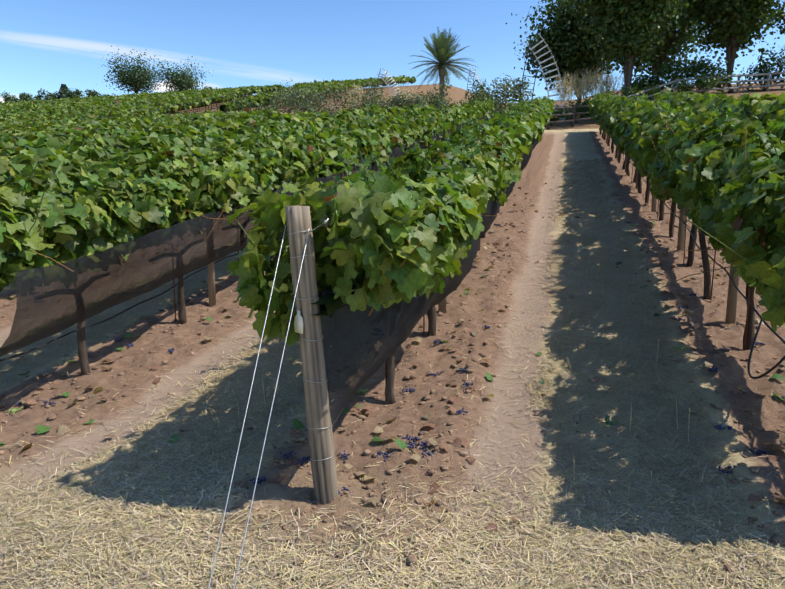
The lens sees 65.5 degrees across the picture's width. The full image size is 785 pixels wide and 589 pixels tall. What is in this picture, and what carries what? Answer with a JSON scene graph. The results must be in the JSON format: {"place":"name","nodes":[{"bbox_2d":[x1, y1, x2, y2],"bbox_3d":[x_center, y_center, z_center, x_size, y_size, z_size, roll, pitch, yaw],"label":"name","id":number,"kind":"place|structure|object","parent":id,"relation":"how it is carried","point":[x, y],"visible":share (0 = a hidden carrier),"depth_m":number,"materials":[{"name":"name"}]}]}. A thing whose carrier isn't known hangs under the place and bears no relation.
{"place":"outdoors","nodes":[
{"label":"outdoors","id":0,"kind":"place"},
{"bbox_2d":[39,40,170,59],"bbox_3d":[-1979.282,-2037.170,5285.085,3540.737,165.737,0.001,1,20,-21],"label":"cloud","id":1,"kind":"structure","parent":0,"point":[85,45],"depth_m":5078.74,"materials":[{"name":"white"}]},
{"bbox_2d":[153,80,214,92],"bbox_3d":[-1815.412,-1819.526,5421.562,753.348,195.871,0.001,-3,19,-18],"label":"building","id":2,"kind":"structure","parent":0,"point":[163,88],"depth_m":5357.64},
{"bbox_2d":[0,81,784,588],"bbox_3d":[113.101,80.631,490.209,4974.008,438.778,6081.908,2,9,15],"label":"ground","id":3,"kind":"structure","parent":0,"point":[578,141],"depth_m":4.95,"materials":[{"name":"brown soil"}]},
{"bbox_2d":[285,206,338,504],"bbox_3d":[-0.440,0.414,3.411,0.275,1.804,0.142,-5,10,-27],"label":"end post row","id":4,"kind":"object","parent":3,"relation":"on","point":[321,443],"visible":0.96,"depth_m":3.35,"materials":[{"name":"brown wood"}]},
{"bbox_2d":[208,212,334,588],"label":"guy wires","id":5,"kind":"object","parent":4,"relation":"attached to","point":[326,220],"visible":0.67,"depth_m":2.85,"materials":[{"name":"silver metal"}]},
{"bbox_2d":[294,310,302,333],"bbox_3d":[-0.508,0.147,3.304,0.076,0.125,0.004,8,12,42],"label":"bottle","id":6,"kind":"object","parent":4,"relation":"attached to","point":[298,323],"visible":0.98,"depth_m":3.30,"materials":[{"name":"white plastic"}]},
{"bbox_2d":[0,106,722,423],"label":"shade nets","id":7,"kind":"object","parent":3,"relation":"on","point":[54,299],"visible":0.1,"depth_m":4.83},
{"bbox_2d":[10,115,738,323],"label":"trellis posts","id":8,"kind":"object","parent":3,"relation":"in","point":[732,296],"visible":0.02,"depth_m":7.51,"materials":[{"name":"brown wood"}]},
{"bbox_2d":[0,89,784,345],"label":"vine leaves","id":9,"kind":"object","parent":3,"relation":"on","point":[385,222],"visible":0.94,"depth_m":5.16,"materials":[{"name":"green plant"}]},
{"bbox_2d":[0,158,784,588],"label":"straw mulch","id":10,"kind":"object","parent":3,"relation":"on","point":[326,574],"visible":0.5,"depth_m":3.36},
{"bbox_2d":[0,75,784,162],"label":"vineyard rows","id":11,"kind":"object","parent":3,"relation":"on","point":[53,129],"visible":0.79,"depth_m":25.52,"materials":[{"name":"green plant"}]},
{"bbox_2d":[0,186,784,588],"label":"soil clods","id":12,"kind":"object","parent":3,"relation":"on","point":[410,558],"visible":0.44,"depth_m":4.22,"materials":[{"name":"brown soil"}]},
{"bbox_2d":[0,174,784,578],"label":"fallen leaves","id":13,"kind":"object","parent":3,"relation":"on","point":[298,424],"visible":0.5,"depth_m":4.54,"materials":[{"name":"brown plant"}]},
{"bbox_2d":[7,1,784,124],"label":"tree trunks","id":14,"kind":"object","parent":3,"relation":"on","point":[730,59],"visible":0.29,"depth_m":44.47,"materials":[{"name":"brown plant"}]},
{"bbox_2d":[0,0,784,125],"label":"trees and shrub foliage","id":15,"kind":"object","parent":14,"relation":"attached to","point":[609,33],"visible":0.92,"depth_m":46.00,"materials":[{"name":"green plant"}]},
{"bbox_2d":[8,192,784,495],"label":"fallen grapes","id":16,"kind":"object","parent":3,"relation":"on","point":[458,412],"visible":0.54,"depth_m":4.49,"materials":[{"name":"purple food"}]},
{"bbox_2d":[173,134,749,401],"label":"vine stakes","id":17,"kind":"object","parent":3,"relation":"in","point":[657,219],"visible":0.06,"depth_m":6.70,"materials":[{"name":"brown wood"}]},
{"bbox_2d":[375,33,564,122],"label":"ladder sculptures","id":18,"kind":"object","parent":3,"relation":"on","point":[536,58],"visible":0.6,"depth_m":41.76,"materials":[{"name":"paint"}]},
{"bbox_2d":[344,43,784,119],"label":"dry shrubs","id":19,"kind":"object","parent":3,"relation":"on","point":[589,84],"depth_m":44.60,"materials":[{"name":"beige plant"}]},
{"bbox_2d":[546,72,784,129],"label":"rail fences","id":20,"kind":"object","parent":3,"relation":"on","point":[661,85],"visible":0.46,"depth_m":40.60,"materials":[{"name":"brown wood"}]},
{"bbox_2d":[0,79,784,403],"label":"vine","id":21,"kind":"object","parent":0,"point":[182,318],"depth_m":6.62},
{"bbox_2d":[0,134,784,426],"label":"drip hoses","id":22,"kind":"object","parent":21,"relation":"hanging from","point":[749,358],"visible":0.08,"depth_m":5.25,"materials":[{"name":"black plastic"}]},
{"bbox_2d":[0,0,784,102],"label":"sky","id":23,"kind":"structure","parent":0,"point":[255,43],"materials":[{"name":"blue"}]}
]}

